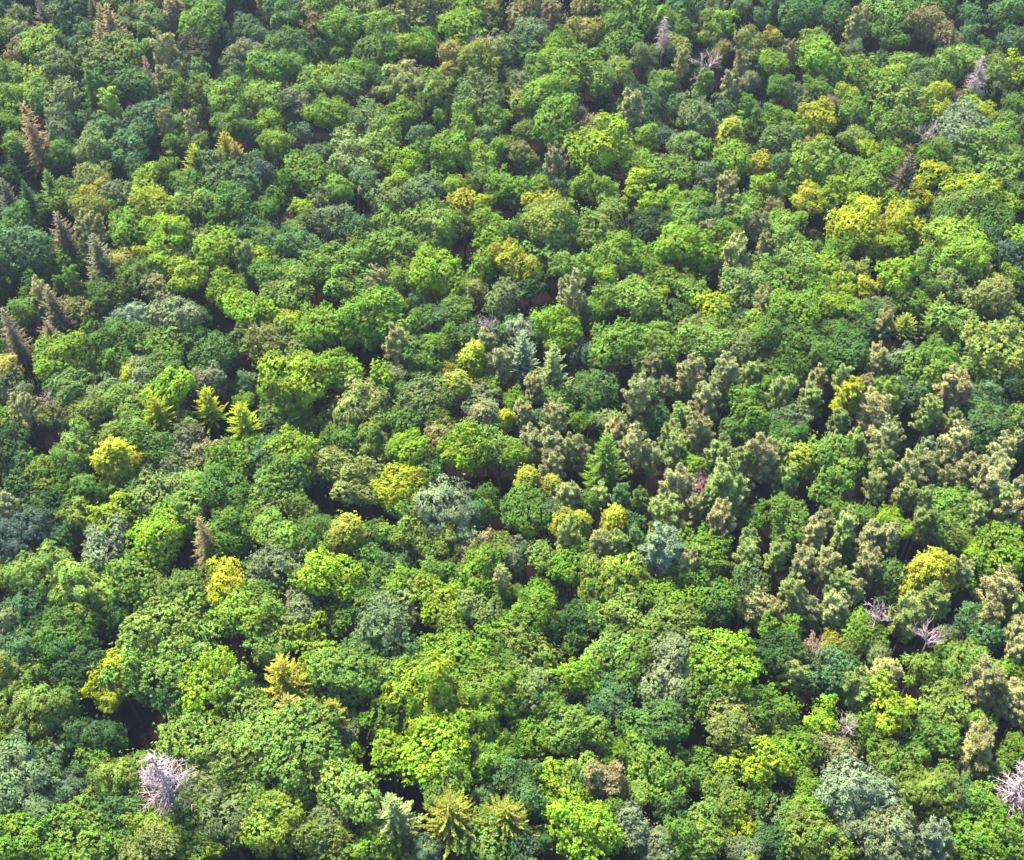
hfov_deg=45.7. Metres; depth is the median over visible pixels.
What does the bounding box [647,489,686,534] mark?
pine tree
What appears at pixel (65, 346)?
broadleaf tree
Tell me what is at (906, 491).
pine tree
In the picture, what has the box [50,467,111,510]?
drooping broadleaf tree
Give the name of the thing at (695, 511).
pine tree
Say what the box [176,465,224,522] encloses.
broadleaf tree
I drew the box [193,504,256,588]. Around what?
broadleaf tree
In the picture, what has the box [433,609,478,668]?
broadleaf tree
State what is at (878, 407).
pine tree
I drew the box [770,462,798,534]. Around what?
pine tree
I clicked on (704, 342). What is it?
broadleaf tree
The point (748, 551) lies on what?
pine tree
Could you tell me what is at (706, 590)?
broadleaf tree
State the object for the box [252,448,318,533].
broadleaf tree
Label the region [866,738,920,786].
broadleaf tree
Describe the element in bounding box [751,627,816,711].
broadleaf tree
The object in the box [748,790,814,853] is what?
broadleaf tree
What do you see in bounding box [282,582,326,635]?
broadleaf tree
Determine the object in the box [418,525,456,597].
broadleaf tree
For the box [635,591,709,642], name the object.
broadleaf tree
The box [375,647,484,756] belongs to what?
drooping broadleaf tree
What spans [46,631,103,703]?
drooping broadleaf tree
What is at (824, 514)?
pine tree
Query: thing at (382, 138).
broadleaf tree
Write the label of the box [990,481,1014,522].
pine tree
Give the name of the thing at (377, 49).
broadleaf tree
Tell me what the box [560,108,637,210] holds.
broadleaf tree
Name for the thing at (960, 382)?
pine tree
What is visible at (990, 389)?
drooping broadleaf tree
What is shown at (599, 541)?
pine tree
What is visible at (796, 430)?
broadleaf tree
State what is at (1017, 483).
pine tree
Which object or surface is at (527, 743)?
broadleaf tree
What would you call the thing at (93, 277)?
spruce tree
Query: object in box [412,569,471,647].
broadleaf tree
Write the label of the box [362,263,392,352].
pine tree
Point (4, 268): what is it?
drooping broadleaf tree
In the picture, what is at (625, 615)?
broadleaf tree
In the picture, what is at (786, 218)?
broadleaf tree
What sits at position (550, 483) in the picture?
birch tree
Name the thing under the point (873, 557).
pine tree
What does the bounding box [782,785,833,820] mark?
broadleaf tree
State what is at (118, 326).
broadleaf tree
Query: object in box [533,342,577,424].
spruce tree
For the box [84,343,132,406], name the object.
broadleaf tree
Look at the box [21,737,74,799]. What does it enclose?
drooping broadleaf tree
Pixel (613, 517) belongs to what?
birch tree
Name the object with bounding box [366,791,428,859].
spruce tree
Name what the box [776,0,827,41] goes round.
broadleaf tree
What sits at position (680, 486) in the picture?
pine tree
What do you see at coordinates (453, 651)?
broadleaf tree
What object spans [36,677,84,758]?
drooping broadleaf tree
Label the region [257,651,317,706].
larch tree
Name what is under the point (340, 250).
broadleaf tree
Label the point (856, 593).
pine tree
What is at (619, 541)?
pine tree
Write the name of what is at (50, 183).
spruce tree
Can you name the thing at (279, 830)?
broadleaf tree
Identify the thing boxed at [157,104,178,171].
pine tree
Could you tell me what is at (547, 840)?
drooping broadleaf tree
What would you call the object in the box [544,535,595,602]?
broadleaf tree
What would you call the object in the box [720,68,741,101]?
pine tree
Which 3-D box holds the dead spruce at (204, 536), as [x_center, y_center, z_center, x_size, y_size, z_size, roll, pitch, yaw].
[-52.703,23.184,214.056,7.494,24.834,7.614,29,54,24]
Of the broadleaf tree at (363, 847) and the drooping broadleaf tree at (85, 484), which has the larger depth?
the drooping broadleaf tree at (85, 484)
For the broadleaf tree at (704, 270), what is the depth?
263.01 m
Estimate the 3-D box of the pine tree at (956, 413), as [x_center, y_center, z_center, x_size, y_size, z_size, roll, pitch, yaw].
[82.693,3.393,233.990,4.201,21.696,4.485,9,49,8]
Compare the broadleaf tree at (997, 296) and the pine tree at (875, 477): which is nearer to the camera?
the pine tree at (875, 477)
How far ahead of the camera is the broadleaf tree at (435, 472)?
222.63 m
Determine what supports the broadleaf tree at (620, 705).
on the ground
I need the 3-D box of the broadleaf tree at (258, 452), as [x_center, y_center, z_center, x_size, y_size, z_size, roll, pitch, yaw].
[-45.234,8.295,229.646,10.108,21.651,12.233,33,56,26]
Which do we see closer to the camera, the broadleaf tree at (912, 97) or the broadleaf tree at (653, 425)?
the broadleaf tree at (653, 425)
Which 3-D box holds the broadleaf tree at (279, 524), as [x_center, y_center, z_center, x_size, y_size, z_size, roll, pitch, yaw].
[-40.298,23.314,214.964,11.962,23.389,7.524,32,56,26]
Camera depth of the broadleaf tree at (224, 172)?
279.14 m
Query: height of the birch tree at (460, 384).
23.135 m
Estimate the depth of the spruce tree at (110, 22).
316.57 m
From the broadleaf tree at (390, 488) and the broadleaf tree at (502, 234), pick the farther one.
the broadleaf tree at (502, 234)
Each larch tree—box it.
[142,393,177,475]
[183,143,207,182]
[191,384,230,441]
[215,132,237,169]
[226,401,263,442]
[227,141,249,168]
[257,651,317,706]
[272,692,308,761]
[315,698,350,737]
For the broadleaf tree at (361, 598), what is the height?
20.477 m
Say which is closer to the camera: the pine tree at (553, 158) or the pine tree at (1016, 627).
the pine tree at (1016, 627)
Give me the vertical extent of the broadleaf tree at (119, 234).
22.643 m
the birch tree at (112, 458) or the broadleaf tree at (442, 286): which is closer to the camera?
the birch tree at (112, 458)
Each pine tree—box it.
[0,488,25,544]
[6,391,43,456]
[30,274,51,312]
[51,274,79,339]
[62,264,82,297]
[74,207,109,250]
[79,317,101,361]
[81,67,111,136]
[96,86,128,170]
[149,29,181,112]
[154,64,176,128]
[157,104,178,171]
[183,108,201,137]
[233,239,255,290]
[256,0,274,30]
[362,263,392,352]
[381,321,412,408]
[476,327,496,397]
[484,344,516,409]
[492,564,511,589]
[511,398,532,431]
[518,421,542,465]
[524,369,544,445]
[534,426,564,508]
[538,445,566,513]
[539,397,567,434]
[542,141,566,189]
[552,480,580,548]
[554,267,589,368]
[555,513,581,599]
[561,431,591,484]
[587,528,612,565]
[588,478,610,530]
[603,414,626,493]
[607,528,628,562]
[611,482,631,512]
[616,420,650,495]
[617,86,644,182]
[620,371,657,462]
[631,485,650,515]
[635,521,686,605]
[638,346,667,407]
[639,441,662,513]
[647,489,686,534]
[656,462,697,514]
[657,375,673,445]
[657,418,682,480]
[662,428,689,471]
[668,401,691,471]
[670,545,699,625]
[671,46,690,97]
[675,351,707,438]
[679,410,715,472]
[681,490,709,548]
[687,377,721,421]
[693,66,714,140]
[698,219,715,291]
[699,484,718,556]
[701,431,736,519]
[703,496,735,566]
[704,453,749,525]
[707,350,743,438]
[714,169,740,261]
[718,231,750,295]
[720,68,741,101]
[731,537,762,617]
[733,47,751,112]
[734,445,754,474]
[735,585,770,644]
[738,359,765,412]
[738,432,779,515]
[739,523,760,552]
[747,208,772,282]
[751,283,771,319]
[752,230,772,304]
[761,595,782,626]
[762,538,790,604]
[763,374,797,453]
[768,437,794,510]
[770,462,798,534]
[774,573,805,644]
[774,659,813,709]
[780,38,797,94]
[785,543,816,619]
[790,590,822,632]
[794,379,823,421]
[798,515,827,553]
[801,362,827,437]
[806,505,835,575]
[806,543,841,623]
[811,428,840,508]
[816,588,852,656]
[819,564,853,640]
[822,505,858,596]
[824,363,853,435]
[824,408,851,471]
[829,375,864,427]
[832,665,874,731]
[836,426,865,498]
[838,575,866,632]
[842,3,871,43]
[846,540,883,620]
[851,372,876,430]
[853,467,886,546]
[853,518,884,589]
[854,385,893,474]
[859,341,887,409]
[860,656,904,732]
[862,415,905,505]
[862,444,895,525]
[863,373,904,464]
[865,519,900,597]
[874,304,894,343]
[884,477,918,552]
[886,447,924,523]
[886,588,933,658]
[899,484,934,560]
[901,445,925,500]
[902,505,937,564]
[904,393,944,476]
[905,447,941,524]
[906,580,950,659]
[914,815,955,859]
[916,435,937,454]
[930,555,974,630]
[931,363,973,440]
[931,418,974,503]
[933,464,959,499]
[940,407,962,449]
[945,451,988,529]
[950,653,1007,741]
[957,714,997,778]
[958,499,990,557]
[959,597,1004,673]
[960,462,1010,551]
[966,448,1015,535]
[969,563,1022,646]
[982,429,1020,470]
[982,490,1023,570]
[985,687,1023,763]
[986,632,1023,708]
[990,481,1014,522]
[990,591,1023,657]
[991,474,1023,544]
[991,676,1023,726]
[999,614,1023,660]
[1007,428,1023,457]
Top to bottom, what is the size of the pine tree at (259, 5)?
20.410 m
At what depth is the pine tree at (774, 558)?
206.89 m
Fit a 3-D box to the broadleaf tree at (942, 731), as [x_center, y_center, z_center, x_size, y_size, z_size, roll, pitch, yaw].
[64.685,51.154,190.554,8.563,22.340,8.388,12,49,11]
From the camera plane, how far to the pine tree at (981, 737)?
180.80 m
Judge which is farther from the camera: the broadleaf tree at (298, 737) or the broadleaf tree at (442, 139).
the broadleaf tree at (442, 139)
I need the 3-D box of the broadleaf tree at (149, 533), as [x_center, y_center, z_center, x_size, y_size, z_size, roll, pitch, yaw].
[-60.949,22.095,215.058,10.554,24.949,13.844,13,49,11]
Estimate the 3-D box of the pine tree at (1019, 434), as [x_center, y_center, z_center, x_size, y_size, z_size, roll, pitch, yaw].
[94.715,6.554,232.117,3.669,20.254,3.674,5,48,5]
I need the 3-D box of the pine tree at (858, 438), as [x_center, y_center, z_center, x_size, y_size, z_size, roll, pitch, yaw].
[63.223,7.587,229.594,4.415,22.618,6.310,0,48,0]
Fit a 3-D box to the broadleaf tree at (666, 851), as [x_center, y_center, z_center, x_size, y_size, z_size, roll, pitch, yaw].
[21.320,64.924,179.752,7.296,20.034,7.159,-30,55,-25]
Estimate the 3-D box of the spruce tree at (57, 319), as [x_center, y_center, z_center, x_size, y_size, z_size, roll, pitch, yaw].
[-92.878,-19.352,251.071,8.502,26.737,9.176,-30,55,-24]
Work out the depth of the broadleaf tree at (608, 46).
321.68 m
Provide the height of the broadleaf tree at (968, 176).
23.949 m
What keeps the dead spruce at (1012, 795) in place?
on the ground
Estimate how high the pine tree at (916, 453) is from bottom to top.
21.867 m
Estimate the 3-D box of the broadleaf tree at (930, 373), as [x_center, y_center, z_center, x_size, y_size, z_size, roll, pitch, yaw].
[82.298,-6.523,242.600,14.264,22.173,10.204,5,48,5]
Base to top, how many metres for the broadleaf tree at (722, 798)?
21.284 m
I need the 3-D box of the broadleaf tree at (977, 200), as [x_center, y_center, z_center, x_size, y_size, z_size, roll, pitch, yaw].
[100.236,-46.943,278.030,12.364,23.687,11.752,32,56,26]
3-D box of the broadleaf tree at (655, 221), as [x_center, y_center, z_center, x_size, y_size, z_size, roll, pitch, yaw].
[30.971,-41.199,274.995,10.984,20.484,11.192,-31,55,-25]
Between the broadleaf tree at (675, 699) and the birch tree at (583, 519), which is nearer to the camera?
the broadleaf tree at (675, 699)
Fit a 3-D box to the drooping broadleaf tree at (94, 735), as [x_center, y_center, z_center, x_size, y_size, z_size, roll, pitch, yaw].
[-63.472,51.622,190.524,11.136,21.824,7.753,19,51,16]
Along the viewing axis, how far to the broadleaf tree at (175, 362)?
235.13 m
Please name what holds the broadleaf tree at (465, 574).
on the ground
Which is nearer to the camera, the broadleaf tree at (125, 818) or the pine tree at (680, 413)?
the broadleaf tree at (125, 818)
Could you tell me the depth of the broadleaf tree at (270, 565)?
205.84 m
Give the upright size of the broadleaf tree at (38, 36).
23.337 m
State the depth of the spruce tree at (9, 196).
271.55 m
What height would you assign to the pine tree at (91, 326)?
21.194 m
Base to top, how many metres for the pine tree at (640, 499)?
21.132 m
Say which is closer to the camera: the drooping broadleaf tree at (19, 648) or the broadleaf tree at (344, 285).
the drooping broadleaf tree at (19, 648)
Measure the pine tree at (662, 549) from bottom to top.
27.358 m
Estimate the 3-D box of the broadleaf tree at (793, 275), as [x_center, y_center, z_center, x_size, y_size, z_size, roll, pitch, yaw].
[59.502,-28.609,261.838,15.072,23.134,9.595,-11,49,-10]
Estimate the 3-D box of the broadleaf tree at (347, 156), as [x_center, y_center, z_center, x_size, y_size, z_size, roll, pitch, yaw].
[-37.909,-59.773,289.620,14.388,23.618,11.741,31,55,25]
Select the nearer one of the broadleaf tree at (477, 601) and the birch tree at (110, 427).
the broadleaf tree at (477, 601)
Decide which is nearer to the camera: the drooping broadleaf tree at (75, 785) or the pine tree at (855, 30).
the drooping broadleaf tree at (75, 785)
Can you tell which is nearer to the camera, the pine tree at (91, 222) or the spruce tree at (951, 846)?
the spruce tree at (951, 846)
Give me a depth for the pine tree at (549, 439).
222.03 m
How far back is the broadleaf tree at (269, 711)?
184.21 m
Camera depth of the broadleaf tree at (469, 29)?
321.56 m
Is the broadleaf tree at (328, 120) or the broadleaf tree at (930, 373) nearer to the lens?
the broadleaf tree at (930, 373)
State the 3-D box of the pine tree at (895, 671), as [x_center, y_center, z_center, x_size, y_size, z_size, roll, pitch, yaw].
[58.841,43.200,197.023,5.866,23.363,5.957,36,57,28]
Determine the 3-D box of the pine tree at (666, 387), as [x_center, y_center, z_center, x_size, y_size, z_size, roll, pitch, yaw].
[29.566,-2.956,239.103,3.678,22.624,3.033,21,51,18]
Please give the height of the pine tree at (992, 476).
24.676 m
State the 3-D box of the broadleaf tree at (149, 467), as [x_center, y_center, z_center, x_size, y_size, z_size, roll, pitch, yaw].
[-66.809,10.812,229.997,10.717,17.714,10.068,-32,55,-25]
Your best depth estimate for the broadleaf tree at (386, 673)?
192.57 m
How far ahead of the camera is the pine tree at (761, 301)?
246.41 m
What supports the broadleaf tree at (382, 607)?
on the ground
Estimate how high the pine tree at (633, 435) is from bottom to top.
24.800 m
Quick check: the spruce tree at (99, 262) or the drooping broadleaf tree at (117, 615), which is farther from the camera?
the spruce tree at (99, 262)
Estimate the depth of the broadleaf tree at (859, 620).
197.40 m
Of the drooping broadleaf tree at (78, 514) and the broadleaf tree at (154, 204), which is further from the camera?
the broadleaf tree at (154, 204)
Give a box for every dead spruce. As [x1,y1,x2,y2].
[0,306,40,398]
[18,101,60,177]
[134,749,199,845]
[142,56,160,100]
[188,515,232,589]
[654,17,670,69]
[960,55,989,120]
[982,760,1023,826]
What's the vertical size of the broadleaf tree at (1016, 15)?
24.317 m
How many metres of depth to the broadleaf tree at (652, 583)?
203.67 m
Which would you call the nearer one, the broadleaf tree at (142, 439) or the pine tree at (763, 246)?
the broadleaf tree at (142, 439)
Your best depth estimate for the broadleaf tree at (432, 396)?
231.22 m
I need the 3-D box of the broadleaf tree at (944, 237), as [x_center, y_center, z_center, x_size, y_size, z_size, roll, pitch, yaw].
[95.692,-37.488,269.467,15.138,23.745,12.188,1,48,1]
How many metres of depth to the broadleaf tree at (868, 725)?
185.34 m
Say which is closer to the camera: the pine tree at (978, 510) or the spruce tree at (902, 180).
the pine tree at (978, 510)
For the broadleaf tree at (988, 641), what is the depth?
198.85 m
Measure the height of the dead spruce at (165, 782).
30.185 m
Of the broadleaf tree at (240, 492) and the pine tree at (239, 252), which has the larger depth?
the pine tree at (239, 252)
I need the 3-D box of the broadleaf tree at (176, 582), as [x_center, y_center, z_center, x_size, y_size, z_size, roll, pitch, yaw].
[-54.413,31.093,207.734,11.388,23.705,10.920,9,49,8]
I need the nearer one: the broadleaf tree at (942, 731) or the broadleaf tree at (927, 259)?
the broadleaf tree at (942, 731)
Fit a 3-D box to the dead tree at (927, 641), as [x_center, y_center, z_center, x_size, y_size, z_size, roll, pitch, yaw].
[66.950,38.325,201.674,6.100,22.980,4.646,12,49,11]
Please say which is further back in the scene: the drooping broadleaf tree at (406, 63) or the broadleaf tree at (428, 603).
the drooping broadleaf tree at (406, 63)
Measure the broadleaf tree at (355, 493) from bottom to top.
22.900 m
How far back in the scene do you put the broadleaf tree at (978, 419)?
226.63 m
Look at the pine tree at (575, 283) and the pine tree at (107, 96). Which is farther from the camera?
the pine tree at (107, 96)
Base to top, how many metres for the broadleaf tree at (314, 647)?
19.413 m
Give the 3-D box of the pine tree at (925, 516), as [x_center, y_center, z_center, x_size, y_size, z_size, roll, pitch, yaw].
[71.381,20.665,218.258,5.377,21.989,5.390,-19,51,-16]
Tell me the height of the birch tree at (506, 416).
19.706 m
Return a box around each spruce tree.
[0,178,26,221]
[19,179,45,231]
[30,0,66,72]
[37,284,81,380]
[41,168,66,229]
[43,319,73,394]
[48,211,90,289]
[83,233,118,308]
[85,0,98,27]
[89,266,99,285]
[92,20,120,107]
[94,2,108,35]
[97,3,133,98]
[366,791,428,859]
[413,784,493,859]
[472,793,541,858]
[508,329,542,397]
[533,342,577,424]
[578,432,630,529]
[886,152,918,230]
[888,312,918,374]
[910,292,946,341]
[944,844,956,855]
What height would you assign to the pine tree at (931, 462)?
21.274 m
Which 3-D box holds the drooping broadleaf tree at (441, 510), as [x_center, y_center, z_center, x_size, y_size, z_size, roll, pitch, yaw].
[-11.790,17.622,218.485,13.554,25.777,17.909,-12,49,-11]
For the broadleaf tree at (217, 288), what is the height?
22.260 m
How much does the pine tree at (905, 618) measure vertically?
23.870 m
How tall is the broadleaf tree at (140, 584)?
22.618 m
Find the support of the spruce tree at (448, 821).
on the ground
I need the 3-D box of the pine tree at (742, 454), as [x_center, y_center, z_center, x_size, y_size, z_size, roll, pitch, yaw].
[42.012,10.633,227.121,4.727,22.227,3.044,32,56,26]
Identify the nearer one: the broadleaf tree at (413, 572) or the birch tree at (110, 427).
the broadleaf tree at (413, 572)
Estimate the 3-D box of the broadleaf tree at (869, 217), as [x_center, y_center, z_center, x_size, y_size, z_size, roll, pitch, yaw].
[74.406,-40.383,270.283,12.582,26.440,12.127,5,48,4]
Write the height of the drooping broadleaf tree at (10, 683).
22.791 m
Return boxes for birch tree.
[89,434,152,523]
[98,420,134,454]
[140,37,158,72]
[162,0,189,49]
[324,509,373,596]
[438,369,476,451]
[456,338,489,386]
[462,397,502,476]
[495,408,515,476]
[512,463,543,538]
[538,473,563,542]
[546,504,580,583]
[572,509,594,571]
[597,502,628,579]
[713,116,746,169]
[783,440,817,521]
[895,545,961,609]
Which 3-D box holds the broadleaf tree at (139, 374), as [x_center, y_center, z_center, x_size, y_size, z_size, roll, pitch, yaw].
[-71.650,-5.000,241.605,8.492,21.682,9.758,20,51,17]
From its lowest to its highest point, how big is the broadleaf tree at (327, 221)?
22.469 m
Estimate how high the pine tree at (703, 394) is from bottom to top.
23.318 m
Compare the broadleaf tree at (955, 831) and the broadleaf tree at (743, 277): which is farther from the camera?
the broadleaf tree at (743, 277)
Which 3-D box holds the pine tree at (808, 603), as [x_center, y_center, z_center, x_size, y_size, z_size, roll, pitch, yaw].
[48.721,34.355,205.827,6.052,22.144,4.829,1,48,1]
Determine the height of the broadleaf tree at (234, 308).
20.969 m
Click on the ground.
(144, 738)
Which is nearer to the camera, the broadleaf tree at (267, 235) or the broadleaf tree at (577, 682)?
the broadleaf tree at (577, 682)
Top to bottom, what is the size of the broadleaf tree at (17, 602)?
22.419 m
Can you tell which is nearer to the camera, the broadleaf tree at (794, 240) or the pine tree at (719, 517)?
the pine tree at (719, 517)
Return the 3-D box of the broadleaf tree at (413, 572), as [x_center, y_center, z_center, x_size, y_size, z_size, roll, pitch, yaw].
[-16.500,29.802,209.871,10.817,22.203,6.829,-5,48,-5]
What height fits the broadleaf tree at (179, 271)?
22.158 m
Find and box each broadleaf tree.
[0,222,57,313]
[0,243,27,307]
[0,418,37,487]
[0,448,40,504]
[0,506,65,597]
[0,536,74,604]
[0,581,48,658]
[0,606,34,675]
[0,626,41,688]
[0,649,46,702]
[0,680,75,766]
[0,722,67,847]
[13,485,71,566]
[17,23,64,103]
[17,594,73,641]
[18,447,69,537]
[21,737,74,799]
[28,602,90,683]
[30,524,76,587]
[31,328,93,419]
[31,784,79,852]
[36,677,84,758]
[41,73,84,144]
[42,359,98,434]
[43,554,132,638]
[45,0,90,49]
[46,416,101,493]
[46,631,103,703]
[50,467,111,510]
[51,495,97,540]
[51,762,94,822]
[52,586,116,649]
[55,712,129,759]
[67,386,113,444]
[75,26,148,121]
[79,513,130,592]
[79,647,144,727]
[80,748,168,806]
[82,489,143,573]
[84,312,143,357]
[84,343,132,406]
[84,790,153,857]
[90,683,134,747]
[96,379,146,454]
[97,594,137,641]
[99,116,154,187]
[101,298,165,337]
[103,58,156,116]
[103,546,172,623]
[106,202,157,253]
[109,585,213,667]
[111,320,159,361]
[113,252,165,305]
[117,420,182,494]
[118,797,192,859]
[121,91,181,173]
[122,353,166,436]
[123,498,196,592]
[125,181,177,266]
[127,466,191,554]
[130,449,173,501]
[131,313,210,377]
[137,208,196,296]
[138,365,196,449]
[143,294,207,374]
[145,347,189,430]
[149,709,228,777]
[153,630,215,709]
[154,485,207,572]
[154,563,215,620]
[163,223,211,303]
[165,253,208,329]
[176,0,231,81]
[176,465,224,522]
[177,766,234,820]
[183,326,242,406]
[183,616,222,650]
[185,145,266,226]
[190,461,262,557]
[192,222,241,292]
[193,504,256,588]
[193,788,253,859]
[200,71,247,151]
[200,176,250,261]
[201,434,259,489]
[202,264,249,342]
[202,552,246,642]
[202,578,266,672]
[207,657,273,738]
[218,206,265,260]
[220,287,266,368]
[223,705,286,791]
[234,789,305,859]
[236,426,304,476]
[236,472,304,537]
[237,538,312,611]
[240,777,291,857]
[242,78,286,152]
[242,321,287,390]
[243,46,288,122]
[243,578,288,639]
[247,219,287,298]
[248,508,303,589]
[249,692,347,807]
[251,346,331,421]
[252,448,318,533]
[257,390,299,449]
[258,260,315,334]
[261,422,319,487]
[262,21,308,62]
[266,317,306,393]
[266,745,326,821]
[270,221,324,307]
[280,147,329,236]
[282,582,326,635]
[285,541,366,637]
[285,811,359,859]
[288,512,344,603]
[289,633,345,699]
[291,299,345,390]
[300,92,355,165]
[301,240,359,311]
[301,792,357,857]
[306,443,350,516]
[308,200,362,246]
[311,251,376,329]
[314,444,397,530]
[315,1,365,89]
[318,346,365,393]
[320,282,417,377]
[320,370,400,455]
[325,736,367,799]
[326,125,383,217]
[329,573,378,629]
[336,0,380,58]
[339,632,385,704]
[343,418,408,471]
[343,818,417,859]
[344,93,396,166]
[345,583,419,679]
[346,539,396,623]
[350,22,398,109]
[351,111,405,199]
[355,686,421,759]
[357,176,407,251]
[362,649,431,721]
[364,224,417,298]
[366,460,431,516]
[368,724,424,806]
[369,62,435,146]
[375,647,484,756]
[378,574,422,625]
[380,0,458,63]
[383,485,431,559]
[384,427,432,469]
[384,556,445,637]
[389,55,426,128]
[393,193,468,282]
[394,713,473,793]
[396,370,456,457]
[398,171,444,210]
[399,334,447,397]
[404,446,445,486]
[406,244,468,340]
[406,466,482,555]
[408,65,464,135]
[408,829,445,859]
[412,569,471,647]
[417,627,493,707]
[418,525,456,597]
[427,127,470,204]
[428,59,461,118]
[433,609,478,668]
[434,0,488,75]
[435,418,492,489]
[439,293,476,351]
[445,0,487,64]
[445,804,524,859]
[447,540,509,612]
[447,649,535,722]
[448,63,507,154]
[453,526,494,579]
[454,495,489,553]
[455,586,503,654]
[459,702,517,783]
[461,721,525,792]
[464,779,501,837]
[468,204,512,291]
[475,422,524,505]
[477,234,525,309]
[495,236,541,316]
[498,480,548,576]
[500,309,538,385]
[501,0,547,54]
[502,651,552,736]
[505,582,558,658]
[507,708,561,771]
[513,201,589,292]
[517,191,577,282]
[518,65,580,158]
[522,753,582,823]
[527,92,580,151]
[527,677,566,753]
[529,302,584,357]
[532,821,559,859]
[540,793,625,859]
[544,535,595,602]
[545,249,596,299]
[545,653,602,717]
[548,42,612,123]
[556,750,601,797]
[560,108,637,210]
[567,295,612,348]
[568,358,620,442]
[570,204,626,286]
[571,548,653,631]
[578,628,637,687]
[582,670,636,748]
[584,582,646,649]
[587,228,642,317]
[587,314,646,405]
[589,5,645,92]
[606,0,658,60]
[609,631,674,714]
[609,696,693,754]
[614,271,668,339]
[614,797,650,859]
[621,722,669,801]
[624,205,676,257]
[625,571,677,619]
[635,320,681,405]
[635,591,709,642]
[636,379,670,440]
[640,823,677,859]
[642,151,699,222]
[643,749,699,830]
[650,686,696,743]
[653,214,718,310]
[660,577,702,624]
[667,519,735,612]
[671,322,737,403]
[676,794,735,848]
[677,669,741,753]
[680,622,767,698]
[682,568,741,643]
[685,238,725,310]
[686,289,731,367]
[686,746,744,817]
[688,470,708,536]
[699,767,750,819]
[710,214,746,289]
[717,263,768,348]
[717,322,762,399]
[727,381,770,441]
[729,554,770,633]
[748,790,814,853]
[749,676,807,727]
[750,304,808,392]
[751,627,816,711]
[755,338,812,406]
[757,285,822,337]
[758,725,828,795]
[763,220,814,305]
[764,248,821,335]
[765,414,812,498]
[765,490,809,578]
[767,207,810,287]
[772,321,826,397]
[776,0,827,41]
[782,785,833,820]
[783,131,843,228]
[795,30,847,120]
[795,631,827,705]
[796,92,838,170]
[797,643,863,727]
[801,270,838,358]
[806,428,859,515]
[810,747,897,840]
[823,192,884,286]
[825,326,871,412]
[833,771,916,856]
[836,296,895,376]
[838,604,889,663]
[841,802,936,859]
[842,704,899,772]
[852,668,920,761]
[861,0,920,51]
[861,64,909,143]
[866,74,939,160]
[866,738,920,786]
[872,106,929,186]
[872,255,925,342]
[879,336,925,394]
[880,197,928,279]
[888,773,925,818]
[897,347,965,436]
[903,755,973,829]
[905,712,965,766]
[911,243,947,316]
[912,683,974,759]
[917,776,1018,859]
[918,212,987,300]
[920,507,973,552]
[922,484,989,557]
[924,300,980,380]
[926,634,993,704]
[927,179,992,246]
[929,196,979,277]
[934,92,992,191]
[936,233,999,317]
[938,169,1003,211]
[947,600,1007,676]
[951,693,999,760]
[952,813,1023,859]
[953,124,1009,181]
[957,311,1023,390]
[959,373,1017,446]
[959,405,1005,453]
[960,274,1019,321]
[961,393,1013,453]
[969,195,1017,282]
[969,222,1013,303]
[974,520,1023,608]
[981,0,1023,59]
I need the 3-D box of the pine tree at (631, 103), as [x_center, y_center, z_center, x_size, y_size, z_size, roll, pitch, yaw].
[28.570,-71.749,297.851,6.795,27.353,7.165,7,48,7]
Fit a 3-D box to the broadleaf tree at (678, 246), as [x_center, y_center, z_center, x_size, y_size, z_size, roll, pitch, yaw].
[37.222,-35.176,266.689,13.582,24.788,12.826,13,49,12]
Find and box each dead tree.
[40,391,56,408]
[471,31,497,100]
[475,312,496,364]
[688,48,722,104]
[836,711,858,738]
[856,597,894,665]
[900,616,946,697]
[912,119,939,185]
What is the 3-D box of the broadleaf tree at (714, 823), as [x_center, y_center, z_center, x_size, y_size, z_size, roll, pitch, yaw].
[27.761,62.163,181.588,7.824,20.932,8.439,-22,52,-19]
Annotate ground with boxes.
[0,0,1023,859]
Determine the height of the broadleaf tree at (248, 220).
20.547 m
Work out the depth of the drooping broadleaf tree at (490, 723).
185.03 m
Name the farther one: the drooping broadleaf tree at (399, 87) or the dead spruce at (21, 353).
the drooping broadleaf tree at (399, 87)
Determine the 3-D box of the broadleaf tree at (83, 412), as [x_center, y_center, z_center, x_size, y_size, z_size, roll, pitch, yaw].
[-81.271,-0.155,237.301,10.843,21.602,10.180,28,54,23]
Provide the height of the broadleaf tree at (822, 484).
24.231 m
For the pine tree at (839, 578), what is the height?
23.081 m
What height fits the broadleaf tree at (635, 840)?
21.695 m

